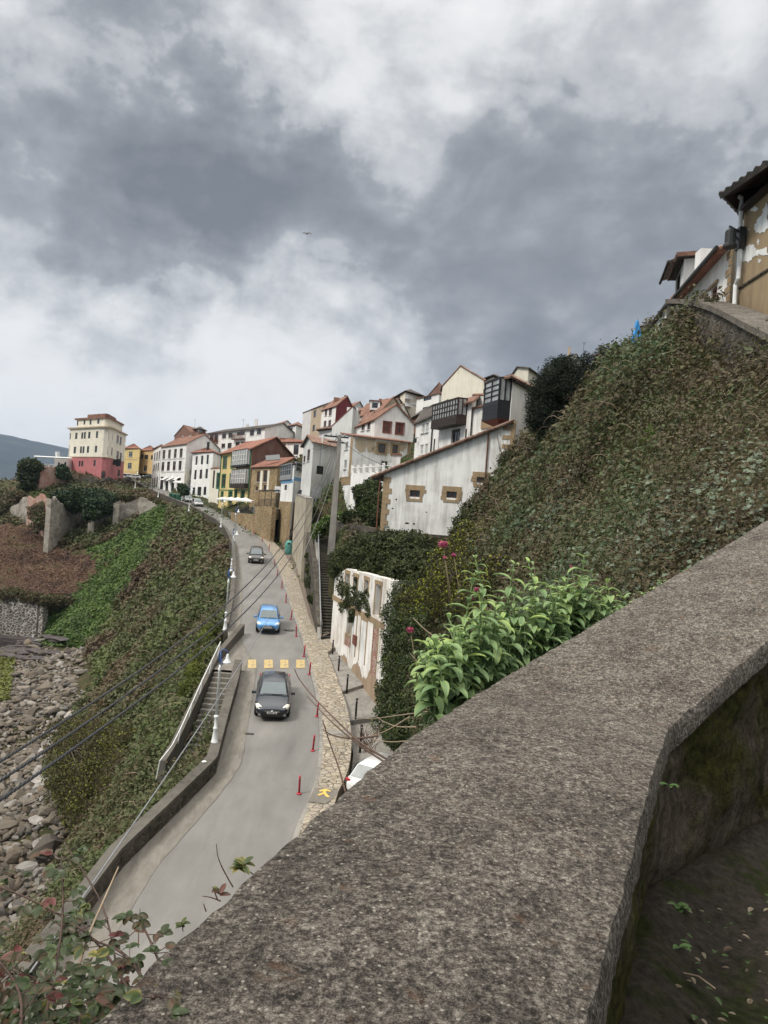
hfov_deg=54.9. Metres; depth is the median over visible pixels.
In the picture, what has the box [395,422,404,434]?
window
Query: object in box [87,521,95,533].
ruined wall
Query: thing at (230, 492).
door
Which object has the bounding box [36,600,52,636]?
sea wall
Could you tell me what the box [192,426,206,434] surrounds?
house
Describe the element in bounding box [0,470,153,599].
headland scrub
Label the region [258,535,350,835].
pavement
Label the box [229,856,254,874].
leafy plant sprig
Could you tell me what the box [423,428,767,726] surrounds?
ivy ground cover
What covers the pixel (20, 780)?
boulder
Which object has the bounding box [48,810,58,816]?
boulder
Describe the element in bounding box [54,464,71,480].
shrub
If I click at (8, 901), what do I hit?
boulder
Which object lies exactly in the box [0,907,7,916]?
boulder
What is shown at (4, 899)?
boulder
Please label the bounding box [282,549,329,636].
dirt strip
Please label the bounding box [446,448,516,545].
shrub
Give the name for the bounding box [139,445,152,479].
house
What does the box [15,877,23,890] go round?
boulder
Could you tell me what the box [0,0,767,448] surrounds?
sky
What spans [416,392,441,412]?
house
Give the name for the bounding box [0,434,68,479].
mountain
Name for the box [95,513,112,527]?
ruined wall
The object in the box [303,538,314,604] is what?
ivy
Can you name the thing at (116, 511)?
ruined wall
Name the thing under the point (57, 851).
boulder
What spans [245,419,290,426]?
house
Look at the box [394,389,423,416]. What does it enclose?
house
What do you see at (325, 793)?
walker mark
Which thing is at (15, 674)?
boulder
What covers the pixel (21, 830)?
boulder
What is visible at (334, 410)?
house
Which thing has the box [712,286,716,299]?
window
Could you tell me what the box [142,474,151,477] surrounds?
car
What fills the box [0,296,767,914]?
hillside
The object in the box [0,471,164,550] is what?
headland scrub
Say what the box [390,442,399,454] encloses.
window
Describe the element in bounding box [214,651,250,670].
landing pavement
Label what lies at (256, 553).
car
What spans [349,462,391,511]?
terrace balustrade
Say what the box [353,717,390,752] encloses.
dead stalks
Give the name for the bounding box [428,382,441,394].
house
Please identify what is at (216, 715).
street lamp
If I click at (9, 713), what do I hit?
boulder
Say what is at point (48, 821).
boulder
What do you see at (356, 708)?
bollard
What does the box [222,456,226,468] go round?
window
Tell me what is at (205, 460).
house
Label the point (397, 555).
hedge
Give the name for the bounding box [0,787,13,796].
boulder
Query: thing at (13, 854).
boulder
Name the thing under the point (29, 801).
boulder
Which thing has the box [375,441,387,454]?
window
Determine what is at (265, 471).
window
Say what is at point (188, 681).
shrub
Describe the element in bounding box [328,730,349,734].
pavement patch
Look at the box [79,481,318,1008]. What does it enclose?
road
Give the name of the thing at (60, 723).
overhead cable
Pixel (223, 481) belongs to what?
window
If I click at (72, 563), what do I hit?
dead bracken
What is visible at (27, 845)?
boulder
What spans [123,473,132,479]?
car
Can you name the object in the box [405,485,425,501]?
window
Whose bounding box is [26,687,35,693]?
boulder
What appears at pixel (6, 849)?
boulder
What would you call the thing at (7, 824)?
boulder
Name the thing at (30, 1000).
bramble
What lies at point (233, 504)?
hillside grass
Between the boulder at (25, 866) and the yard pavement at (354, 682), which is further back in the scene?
the boulder at (25, 866)
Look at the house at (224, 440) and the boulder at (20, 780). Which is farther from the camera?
the house at (224, 440)
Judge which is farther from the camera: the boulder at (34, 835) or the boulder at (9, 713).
the boulder at (9, 713)
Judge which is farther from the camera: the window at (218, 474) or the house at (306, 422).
the house at (306, 422)
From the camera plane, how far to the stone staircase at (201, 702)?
42.40 m
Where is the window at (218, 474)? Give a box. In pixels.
[216,473,219,488]
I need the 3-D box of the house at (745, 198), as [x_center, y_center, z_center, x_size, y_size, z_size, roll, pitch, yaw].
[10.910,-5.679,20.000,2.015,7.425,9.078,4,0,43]
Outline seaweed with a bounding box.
[0,647,16,701]
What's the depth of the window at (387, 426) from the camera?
86.71 m
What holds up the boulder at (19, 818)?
on the hillside
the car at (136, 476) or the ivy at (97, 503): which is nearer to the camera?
the ivy at (97, 503)
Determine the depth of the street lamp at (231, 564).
74.16 m
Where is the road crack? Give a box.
[117,541,256,930]
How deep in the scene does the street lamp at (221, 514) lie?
107.38 m
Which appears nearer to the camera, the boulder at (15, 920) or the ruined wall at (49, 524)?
the boulder at (15, 920)
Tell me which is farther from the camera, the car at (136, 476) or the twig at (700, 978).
the car at (136, 476)
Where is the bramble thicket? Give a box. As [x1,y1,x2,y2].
[340,283,767,739]
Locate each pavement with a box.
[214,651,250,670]
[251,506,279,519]
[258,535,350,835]
[318,638,334,653]
[328,650,362,693]
[343,688,379,724]
[351,721,392,771]
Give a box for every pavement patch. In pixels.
[309,787,338,803]
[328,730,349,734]
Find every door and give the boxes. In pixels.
[160,477,163,489]
[227,490,232,502]
[240,489,244,497]
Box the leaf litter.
[659,782,767,1023]
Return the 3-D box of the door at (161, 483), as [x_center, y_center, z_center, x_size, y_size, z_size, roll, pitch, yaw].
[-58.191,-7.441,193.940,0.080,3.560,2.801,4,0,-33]
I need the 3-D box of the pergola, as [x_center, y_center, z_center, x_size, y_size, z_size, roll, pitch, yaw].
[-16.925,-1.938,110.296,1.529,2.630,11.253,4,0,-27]
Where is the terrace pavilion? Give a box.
[34,452,71,469]
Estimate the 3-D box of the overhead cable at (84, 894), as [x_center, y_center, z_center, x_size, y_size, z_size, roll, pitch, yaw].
[-2.762,-1.418,29.816,0.014,8.298,62.414,4,0,-2]
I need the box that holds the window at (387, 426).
[382,420,391,433]
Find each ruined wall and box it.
[10,497,27,523]
[26,493,46,537]
[43,498,54,553]
[52,496,83,548]
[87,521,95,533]
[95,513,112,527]
[112,501,120,525]
[119,497,157,521]
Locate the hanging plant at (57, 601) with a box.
[0,585,75,609]
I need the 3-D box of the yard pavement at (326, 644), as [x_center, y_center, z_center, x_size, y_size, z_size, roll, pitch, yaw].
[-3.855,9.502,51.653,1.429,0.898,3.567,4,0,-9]
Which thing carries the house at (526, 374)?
on the hillside
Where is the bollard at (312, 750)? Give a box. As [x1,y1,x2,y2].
[311,735,314,751]
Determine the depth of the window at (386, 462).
80.79 m
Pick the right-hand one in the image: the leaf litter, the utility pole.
the leaf litter
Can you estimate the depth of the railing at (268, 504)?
105.75 m
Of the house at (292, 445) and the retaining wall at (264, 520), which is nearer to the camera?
the retaining wall at (264, 520)
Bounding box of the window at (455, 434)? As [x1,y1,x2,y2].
[451,429,459,442]
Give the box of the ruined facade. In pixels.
[330,569,420,712]
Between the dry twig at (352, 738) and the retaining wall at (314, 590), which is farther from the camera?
the retaining wall at (314, 590)
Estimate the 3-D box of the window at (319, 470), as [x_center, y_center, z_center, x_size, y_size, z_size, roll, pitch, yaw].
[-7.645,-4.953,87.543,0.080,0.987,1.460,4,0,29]
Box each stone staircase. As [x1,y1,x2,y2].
[156,624,244,785]
[314,534,332,639]
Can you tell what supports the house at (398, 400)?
on the hillside
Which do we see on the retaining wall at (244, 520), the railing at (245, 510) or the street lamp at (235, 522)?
the railing at (245, 510)
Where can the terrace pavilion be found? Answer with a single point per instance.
(59, 460)
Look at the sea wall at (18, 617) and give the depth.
130.12 m
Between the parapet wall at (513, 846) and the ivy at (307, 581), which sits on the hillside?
the parapet wall at (513, 846)
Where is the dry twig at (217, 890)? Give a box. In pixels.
[203,843,233,911]
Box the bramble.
[0,843,189,1023]
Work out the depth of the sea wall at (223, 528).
108.03 m
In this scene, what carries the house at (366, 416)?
on the hillside
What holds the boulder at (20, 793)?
on the hillside
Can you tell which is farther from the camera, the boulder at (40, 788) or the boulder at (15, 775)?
the boulder at (15, 775)
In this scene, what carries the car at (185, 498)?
on the road
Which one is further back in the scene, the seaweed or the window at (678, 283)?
the seaweed
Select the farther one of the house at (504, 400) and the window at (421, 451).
the window at (421, 451)
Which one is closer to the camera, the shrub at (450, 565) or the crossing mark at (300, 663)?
the shrub at (450, 565)
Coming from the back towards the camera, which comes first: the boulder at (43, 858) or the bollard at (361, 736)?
the boulder at (43, 858)
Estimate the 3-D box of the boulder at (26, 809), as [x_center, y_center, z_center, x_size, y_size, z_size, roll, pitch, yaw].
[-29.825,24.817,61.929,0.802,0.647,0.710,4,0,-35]
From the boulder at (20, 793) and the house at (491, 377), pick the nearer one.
the boulder at (20, 793)
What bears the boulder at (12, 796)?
on the hillside
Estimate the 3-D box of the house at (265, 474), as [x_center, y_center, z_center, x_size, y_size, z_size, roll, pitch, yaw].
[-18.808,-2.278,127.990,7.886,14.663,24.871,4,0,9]
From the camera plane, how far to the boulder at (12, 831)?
59.12 m
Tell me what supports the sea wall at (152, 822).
on the hillside
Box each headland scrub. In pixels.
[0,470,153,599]
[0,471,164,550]
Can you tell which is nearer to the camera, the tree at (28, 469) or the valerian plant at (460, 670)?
the valerian plant at (460, 670)
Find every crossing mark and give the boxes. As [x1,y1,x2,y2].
[248,660,255,667]
[264,660,272,667]
[280,660,288,667]
[296,660,304,667]
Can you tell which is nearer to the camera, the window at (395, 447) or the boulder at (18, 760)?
the boulder at (18, 760)
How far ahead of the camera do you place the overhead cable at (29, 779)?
8.06 m
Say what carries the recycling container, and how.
on the dirt strip
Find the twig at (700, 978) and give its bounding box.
[683,972,715,988]
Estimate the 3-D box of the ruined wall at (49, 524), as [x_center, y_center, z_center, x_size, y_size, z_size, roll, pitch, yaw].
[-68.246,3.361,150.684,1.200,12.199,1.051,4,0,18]
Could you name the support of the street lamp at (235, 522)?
on the sea wall at (223, 528)
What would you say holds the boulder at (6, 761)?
on the hillside
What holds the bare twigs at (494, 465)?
on the hillside
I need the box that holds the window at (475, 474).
[471,472,490,486]
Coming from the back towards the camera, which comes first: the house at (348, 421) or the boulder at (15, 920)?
the house at (348, 421)
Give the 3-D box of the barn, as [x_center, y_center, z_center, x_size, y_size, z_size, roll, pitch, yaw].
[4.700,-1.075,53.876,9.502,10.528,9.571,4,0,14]
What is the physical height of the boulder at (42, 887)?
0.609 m
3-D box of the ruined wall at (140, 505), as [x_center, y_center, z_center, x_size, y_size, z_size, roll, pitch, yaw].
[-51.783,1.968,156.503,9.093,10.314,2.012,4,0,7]
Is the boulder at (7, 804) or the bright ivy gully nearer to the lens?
the boulder at (7, 804)
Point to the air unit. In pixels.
(277, 487)
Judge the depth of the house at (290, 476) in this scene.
97.46 m
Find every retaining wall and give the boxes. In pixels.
[231,512,254,532]
[253,506,275,541]
[292,494,313,580]
[303,532,322,632]
[336,521,379,541]
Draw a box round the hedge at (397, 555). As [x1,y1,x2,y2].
[326,526,443,617]
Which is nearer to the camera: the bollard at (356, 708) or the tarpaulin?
the tarpaulin
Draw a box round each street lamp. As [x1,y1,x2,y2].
[211,649,231,742]
[220,500,225,526]
[223,568,235,630]
[230,529,238,571]
[234,507,238,540]
[722,225,745,250]
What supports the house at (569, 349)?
on the hillside
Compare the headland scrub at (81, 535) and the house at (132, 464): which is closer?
the headland scrub at (81, 535)
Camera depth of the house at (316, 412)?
153.88 m
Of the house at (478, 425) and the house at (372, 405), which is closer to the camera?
the house at (478, 425)
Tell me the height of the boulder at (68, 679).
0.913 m
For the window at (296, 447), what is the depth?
152.04 m
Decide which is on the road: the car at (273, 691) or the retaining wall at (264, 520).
the car at (273, 691)
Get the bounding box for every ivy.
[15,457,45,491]
[49,485,90,514]
[78,486,119,522]
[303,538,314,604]
[371,576,448,751]
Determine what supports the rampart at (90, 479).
on the hillside
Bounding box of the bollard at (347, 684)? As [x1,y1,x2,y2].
[346,674,348,693]
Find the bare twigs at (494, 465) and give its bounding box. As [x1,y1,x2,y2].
[455,424,528,517]
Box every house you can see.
[123,444,141,474]
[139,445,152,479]
[151,444,162,487]
[174,425,206,439]
[190,442,220,498]
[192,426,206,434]
[206,419,294,452]
[208,467,219,503]
[218,436,294,507]
[244,438,302,457]
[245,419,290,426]
[249,454,297,508]
[277,461,301,546]
[288,422,301,439]
[300,434,336,504]
[301,409,310,439]
[310,402,329,436]
[315,425,331,438]
[321,395,352,427]
[331,406,360,440]
[339,432,412,508]
[352,401,362,408]
[355,403,415,443]
[358,398,402,411]
[359,410,374,423]
[360,398,387,419]
[375,396,402,412]
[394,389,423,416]
[400,403,410,416]
[410,404,432,434]
[414,399,447,457]
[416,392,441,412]
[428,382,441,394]
[431,395,479,450]
[440,365,485,401]
[470,405,492,435]
[472,393,483,405]
[482,374,531,448]
[484,374,500,385]
[512,366,540,385]
[544,342,585,369]
[646,294,673,335]
[659,248,711,292]
[665,245,738,307]
[718,160,767,314]
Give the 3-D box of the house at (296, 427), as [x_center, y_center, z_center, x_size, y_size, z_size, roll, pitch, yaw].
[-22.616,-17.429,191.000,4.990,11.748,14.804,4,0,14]
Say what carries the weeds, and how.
on the parapet wall at (513, 846)
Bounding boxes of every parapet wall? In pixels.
[95,520,767,1023]
[665,299,767,375]
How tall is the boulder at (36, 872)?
1.092 m
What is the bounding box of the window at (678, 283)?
[677,272,680,289]
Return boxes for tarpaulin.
[631,318,640,345]
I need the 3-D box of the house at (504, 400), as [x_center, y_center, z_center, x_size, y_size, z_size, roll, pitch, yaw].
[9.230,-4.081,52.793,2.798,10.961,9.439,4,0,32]
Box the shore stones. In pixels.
[0,638,88,945]
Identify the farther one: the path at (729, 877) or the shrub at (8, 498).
the shrub at (8, 498)
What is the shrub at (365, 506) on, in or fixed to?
on the hillside
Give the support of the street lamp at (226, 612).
on the hillside
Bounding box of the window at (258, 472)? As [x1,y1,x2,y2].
[256,471,259,482]
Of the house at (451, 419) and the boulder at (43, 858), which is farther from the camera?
the house at (451, 419)
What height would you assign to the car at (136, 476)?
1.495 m
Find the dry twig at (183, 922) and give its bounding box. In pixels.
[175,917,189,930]
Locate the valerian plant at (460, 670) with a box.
[404,540,630,724]
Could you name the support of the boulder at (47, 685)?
on the hillside
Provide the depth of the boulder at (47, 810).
60.32 m
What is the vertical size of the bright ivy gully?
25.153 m
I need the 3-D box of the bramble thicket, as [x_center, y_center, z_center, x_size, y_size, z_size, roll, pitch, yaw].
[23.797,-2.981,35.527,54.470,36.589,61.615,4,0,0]
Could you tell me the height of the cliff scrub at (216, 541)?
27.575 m
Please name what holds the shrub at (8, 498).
on the hillside
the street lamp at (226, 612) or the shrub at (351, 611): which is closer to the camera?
the shrub at (351, 611)
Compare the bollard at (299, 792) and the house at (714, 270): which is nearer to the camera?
the house at (714, 270)
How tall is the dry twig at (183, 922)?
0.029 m
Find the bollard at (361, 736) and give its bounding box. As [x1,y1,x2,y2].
[359,724,362,752]
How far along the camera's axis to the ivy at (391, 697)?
34.55 m
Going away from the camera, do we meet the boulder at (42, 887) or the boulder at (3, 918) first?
the boulder at (3, 918)
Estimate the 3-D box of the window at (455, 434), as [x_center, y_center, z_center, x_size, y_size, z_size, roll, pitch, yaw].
[6.114,-6.343,62.609,0.180,1.280,1.592,4,0,-19]
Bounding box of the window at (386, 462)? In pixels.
[380,461,387,469]
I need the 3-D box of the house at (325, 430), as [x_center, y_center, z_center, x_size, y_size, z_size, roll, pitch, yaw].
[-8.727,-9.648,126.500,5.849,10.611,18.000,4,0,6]
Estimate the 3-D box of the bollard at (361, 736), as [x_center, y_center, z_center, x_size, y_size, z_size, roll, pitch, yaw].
[-1.143,11.216,36.645,0.113,1.400,0.113,4,0,0]
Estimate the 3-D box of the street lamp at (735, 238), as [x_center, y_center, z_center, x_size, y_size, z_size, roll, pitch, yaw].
[8.870,-6.937,18.668,0.685,0.596,0.338,4,0,-23]
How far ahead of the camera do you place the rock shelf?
120.07 m
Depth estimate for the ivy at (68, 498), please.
155.29 m
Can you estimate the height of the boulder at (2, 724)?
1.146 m
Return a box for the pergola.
[258,490,280,508]
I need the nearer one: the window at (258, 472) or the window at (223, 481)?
the window at (258, 472)
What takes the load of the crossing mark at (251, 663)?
on the road
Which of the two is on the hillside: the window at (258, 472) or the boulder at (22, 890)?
the boulder at (22, 890)
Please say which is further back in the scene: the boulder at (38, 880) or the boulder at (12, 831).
the boulder at (12, 831)
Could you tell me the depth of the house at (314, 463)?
88.20 m
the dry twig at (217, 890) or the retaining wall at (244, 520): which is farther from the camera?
the retaining wall at (244, 520)
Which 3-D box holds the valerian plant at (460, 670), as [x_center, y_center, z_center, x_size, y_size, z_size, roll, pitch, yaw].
[0.847,0.713,4.645,0.768,1.007,2.544,4,0,42]
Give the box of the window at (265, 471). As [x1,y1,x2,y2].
[263,470,266,482]
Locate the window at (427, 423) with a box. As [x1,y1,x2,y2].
[424,422,428,433]
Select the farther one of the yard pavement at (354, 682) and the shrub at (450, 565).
the yard pavement at (354, 682)
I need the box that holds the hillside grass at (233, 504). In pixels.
[189,434,525,582]
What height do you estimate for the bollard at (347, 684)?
1.400 m
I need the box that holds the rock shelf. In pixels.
[0,634,68,661]
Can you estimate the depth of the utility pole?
60.82 m
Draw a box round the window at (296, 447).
[293,445,298,454]
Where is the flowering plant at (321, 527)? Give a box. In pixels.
[310,511,341,539]
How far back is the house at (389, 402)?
109.81 m
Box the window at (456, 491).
[440,486,461,502]
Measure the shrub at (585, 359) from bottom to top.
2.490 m
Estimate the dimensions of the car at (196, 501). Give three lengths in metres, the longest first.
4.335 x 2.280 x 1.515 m
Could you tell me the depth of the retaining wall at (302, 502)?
79.33 m
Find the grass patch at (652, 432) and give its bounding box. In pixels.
[638,424,659,451]
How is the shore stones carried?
on the hillside
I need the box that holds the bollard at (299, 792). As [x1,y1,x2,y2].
[296,775,301,794]
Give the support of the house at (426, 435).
on the hillside
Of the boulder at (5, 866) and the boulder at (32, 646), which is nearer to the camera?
the boulder at (5, 866)
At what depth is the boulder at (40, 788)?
64.53 m
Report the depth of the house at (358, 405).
179.20 m
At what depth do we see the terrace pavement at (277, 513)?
102.48 m
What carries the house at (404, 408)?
on the hillside
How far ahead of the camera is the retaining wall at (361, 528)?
57.79 m
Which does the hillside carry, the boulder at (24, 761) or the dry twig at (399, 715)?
the boulder at (24, 761)
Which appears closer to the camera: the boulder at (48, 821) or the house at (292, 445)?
the boulder at (48, 821)
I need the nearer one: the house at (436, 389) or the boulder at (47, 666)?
the boulder at (47, 666)
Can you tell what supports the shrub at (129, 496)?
on the hillside
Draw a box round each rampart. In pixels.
[31,466,68,490]
[71,476,121,485]
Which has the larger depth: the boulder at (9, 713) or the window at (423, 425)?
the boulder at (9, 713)
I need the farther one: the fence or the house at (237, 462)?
the house at (237, 462)
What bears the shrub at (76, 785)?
on the hillside
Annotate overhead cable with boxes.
[0,438,336,762]
[0,440,337,781]
[0,444,338,801]
[29,447,339,971]
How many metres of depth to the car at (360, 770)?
31.30 m
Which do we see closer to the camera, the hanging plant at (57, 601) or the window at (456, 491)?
the window at (456, 491)
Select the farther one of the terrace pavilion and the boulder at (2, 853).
the terrace pavilion
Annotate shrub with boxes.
[0,487,45,530]
[39,711,141,832]
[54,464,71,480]
[115,491,163,504]
[176,483,189,495]
[176,622,220,699]
[339,477,382,526]
[340,592,366,622]
[393,512,515,624]
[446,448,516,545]
[579,343,610,379]
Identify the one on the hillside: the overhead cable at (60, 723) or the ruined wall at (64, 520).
the ruined wall at (64, 520)
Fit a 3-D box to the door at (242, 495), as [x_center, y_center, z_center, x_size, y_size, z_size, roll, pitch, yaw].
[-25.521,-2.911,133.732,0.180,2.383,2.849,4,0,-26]
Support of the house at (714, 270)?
on the hillside
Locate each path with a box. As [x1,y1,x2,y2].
[25,542,255,1019]
[619,820,767,1023]
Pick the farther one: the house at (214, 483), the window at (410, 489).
the house at (214, 483)
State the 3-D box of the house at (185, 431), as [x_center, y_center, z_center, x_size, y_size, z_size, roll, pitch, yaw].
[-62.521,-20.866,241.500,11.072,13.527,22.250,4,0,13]
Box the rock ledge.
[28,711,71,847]
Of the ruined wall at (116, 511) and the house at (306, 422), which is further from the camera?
the house at (306, 422)
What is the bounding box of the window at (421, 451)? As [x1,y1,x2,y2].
[418,444,423,455]
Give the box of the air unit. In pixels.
[274,486,280,492]
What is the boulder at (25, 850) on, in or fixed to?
on the hillside
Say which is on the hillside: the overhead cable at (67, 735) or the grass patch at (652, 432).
the grass patch at (652, 432)
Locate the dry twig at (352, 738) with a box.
[294,669,385,792]
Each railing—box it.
[203,502,230,516]
[235,506,254,513]
[259,499,275,505]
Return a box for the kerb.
[253,532,322,839]
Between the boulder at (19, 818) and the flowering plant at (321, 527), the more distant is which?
the flowering plant at (321, 527)
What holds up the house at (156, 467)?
on the hillside
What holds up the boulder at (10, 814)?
on the hillside
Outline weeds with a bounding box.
[612,568,686,611]
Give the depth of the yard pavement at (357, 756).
37.51 m
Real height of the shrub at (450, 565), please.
5.443 m
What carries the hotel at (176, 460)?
on the hillside
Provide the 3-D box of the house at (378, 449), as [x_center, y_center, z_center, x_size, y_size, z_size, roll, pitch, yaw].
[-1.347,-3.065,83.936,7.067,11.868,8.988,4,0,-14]
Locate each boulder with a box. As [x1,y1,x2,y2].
[0,719,4,728]
[0,783,6,789]
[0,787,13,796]
[0,819,18,829]
[0,848,5,856]
[0,876,15,889]
[0,890,10,902]
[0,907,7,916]
[0,916,8,922]
[1,862,9,869]
[2,758,13,764]
[2,816,15,819]
[3,799,16,808]
[3,846,11,853]
[3,898,17,905]
[4,710,15,716]
[4,846,26,863]
[5,813,15,818]
[9,671,22,676]
[9,792,16,799]
[9,826,16,835]
[10,772,18,782]
[10,914,20,921]
[12,783,23,793]
[12,898,23,907]
[12,917,19,926]
[14,790,25,799]
[15,757,24,764]
[15,778,24,784]
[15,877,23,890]
[16,814,28,821]
[16,861,40,872]
[17,825,26,835]
[17,887,26,897]
[18,756,33,765]
[20,847,29,855]
[22,806,32,812]
[23,795,39,805]
[24,706,39,715]
[24,843,31,848]
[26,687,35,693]
[26,740,44,748]
[27,644,38,647]
[27,749,35,755]
[28,834,63,855]
[28,867,45,880]
[30,832,38,841]
[34,877,42,885]
[35,681,54,691]
[35,855,49,861]
[37,785,43,792]
[37,806,44,815]
[37,885,46,891]
[42,801,58,815]
[42,817,54,824]
[43,664,52,669]
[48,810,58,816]
[54,815,61,824]
[55,848,62,860]
[64,677,74,681]
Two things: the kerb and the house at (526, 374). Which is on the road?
the kerb
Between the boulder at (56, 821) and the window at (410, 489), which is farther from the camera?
the boulder at (56, 821)
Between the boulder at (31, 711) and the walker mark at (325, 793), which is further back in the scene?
the boulder at (31, 711)
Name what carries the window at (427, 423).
in the house at (426, 435)
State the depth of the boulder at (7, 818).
60.64 m
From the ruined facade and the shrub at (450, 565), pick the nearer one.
the shrub at (450, 565)
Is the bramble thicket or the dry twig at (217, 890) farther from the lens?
the bramble thicket
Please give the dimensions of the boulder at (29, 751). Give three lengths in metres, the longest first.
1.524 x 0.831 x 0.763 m
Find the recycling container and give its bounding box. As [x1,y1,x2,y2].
[285,540,291,553]
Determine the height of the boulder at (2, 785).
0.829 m
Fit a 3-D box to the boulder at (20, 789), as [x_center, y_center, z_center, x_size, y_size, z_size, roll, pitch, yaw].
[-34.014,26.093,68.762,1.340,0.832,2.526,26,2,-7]
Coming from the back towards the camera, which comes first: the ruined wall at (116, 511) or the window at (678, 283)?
the ruined wall at (116, 511)
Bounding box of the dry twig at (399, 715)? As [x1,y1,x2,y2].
[356,618,441,742]
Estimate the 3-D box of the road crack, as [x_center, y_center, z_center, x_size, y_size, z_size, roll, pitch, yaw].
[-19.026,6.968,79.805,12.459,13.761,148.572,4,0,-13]
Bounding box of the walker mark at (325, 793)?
[317,789,330,796]
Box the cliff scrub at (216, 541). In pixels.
[0,500,231,979]
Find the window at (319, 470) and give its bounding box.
[316,466,322,474]
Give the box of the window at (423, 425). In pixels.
[420,423,424,433]
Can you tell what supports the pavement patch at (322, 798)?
on the pavement at (332, 700)
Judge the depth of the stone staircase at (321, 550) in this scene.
60.06 m
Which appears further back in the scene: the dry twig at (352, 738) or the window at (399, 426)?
the window at (399, 426)
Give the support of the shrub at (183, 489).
on the hillside
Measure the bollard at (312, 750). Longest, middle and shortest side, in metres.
0.780 x 0.220 x 0.220 m
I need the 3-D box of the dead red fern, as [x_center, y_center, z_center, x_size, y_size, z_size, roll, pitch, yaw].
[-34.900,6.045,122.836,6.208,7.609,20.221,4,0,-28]
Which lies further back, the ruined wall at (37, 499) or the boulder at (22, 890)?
the ruined wall at (37, 499)
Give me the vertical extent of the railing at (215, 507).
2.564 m
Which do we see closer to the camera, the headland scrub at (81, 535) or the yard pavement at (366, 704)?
the yard pavement at (366, 704)
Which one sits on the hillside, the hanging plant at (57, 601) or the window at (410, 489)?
the hanging plant at (57, 601)
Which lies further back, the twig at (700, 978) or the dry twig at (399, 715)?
the dry twig at (399, 715)
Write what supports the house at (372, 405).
on the hillside
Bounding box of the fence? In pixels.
[312,487,320,497]
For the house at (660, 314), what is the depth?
34.79 m
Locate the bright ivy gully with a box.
[38,503,167,648]
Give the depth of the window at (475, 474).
48.98 m
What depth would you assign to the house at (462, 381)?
76.58 m
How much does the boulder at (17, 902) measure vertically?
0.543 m
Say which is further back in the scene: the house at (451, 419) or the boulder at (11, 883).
the house at (451, 419)
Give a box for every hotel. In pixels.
[67,413,127,480]
[159,434,219,491]
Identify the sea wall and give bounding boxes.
[0,596,48,637]
[1,659,241,1005]
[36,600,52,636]
[125,479,235,642]
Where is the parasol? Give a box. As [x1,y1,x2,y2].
[236,498,254,511]
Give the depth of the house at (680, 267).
28.34 m
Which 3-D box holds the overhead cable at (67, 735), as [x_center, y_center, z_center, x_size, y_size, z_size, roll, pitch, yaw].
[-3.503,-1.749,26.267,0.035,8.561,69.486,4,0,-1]
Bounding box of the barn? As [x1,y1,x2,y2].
[370,419,515,542]
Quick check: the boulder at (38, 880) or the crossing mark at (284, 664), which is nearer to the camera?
the crossing mark at (284, 664)
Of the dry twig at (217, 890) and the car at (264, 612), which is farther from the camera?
the car at (264, 612)
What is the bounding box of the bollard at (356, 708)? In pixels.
[355,698,357,719]
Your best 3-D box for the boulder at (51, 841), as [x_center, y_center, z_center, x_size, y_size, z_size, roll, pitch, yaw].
[-25.709,25.814,57.107,1.834,1.683,3.437,-14,-2,9]
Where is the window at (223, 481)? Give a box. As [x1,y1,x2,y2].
[221,474,225,487]
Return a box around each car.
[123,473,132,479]
[125,474,140,478]
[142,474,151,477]
[182,495,192,501]
[191,498,202,506]
[247,546,265,562]
[252,671,294,716]
[254,604,283,631]
[345,752,390,789]
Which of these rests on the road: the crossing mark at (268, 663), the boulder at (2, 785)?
the crossing mark at (268, 663)
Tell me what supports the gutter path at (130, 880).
on the road
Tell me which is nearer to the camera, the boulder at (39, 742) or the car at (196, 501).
the boulder at (39, 742)
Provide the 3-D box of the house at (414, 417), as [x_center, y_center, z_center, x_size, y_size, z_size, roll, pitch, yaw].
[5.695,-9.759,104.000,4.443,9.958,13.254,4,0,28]
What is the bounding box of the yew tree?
[521,353,592,446]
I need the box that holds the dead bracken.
[0,523,118,594]
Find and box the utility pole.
[324,433,348,554]
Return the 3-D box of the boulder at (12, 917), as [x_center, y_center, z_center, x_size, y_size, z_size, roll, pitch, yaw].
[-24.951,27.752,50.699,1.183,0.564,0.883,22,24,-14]
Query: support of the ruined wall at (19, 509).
on the hillside
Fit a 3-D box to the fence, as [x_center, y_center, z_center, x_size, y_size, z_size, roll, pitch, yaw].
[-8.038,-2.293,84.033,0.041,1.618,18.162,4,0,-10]
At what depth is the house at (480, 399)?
65.46 m
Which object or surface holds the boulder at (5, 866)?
on the hillside
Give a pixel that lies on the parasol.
(245, 500)
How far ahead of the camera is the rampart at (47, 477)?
183.07 m
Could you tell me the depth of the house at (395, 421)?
87.18 m

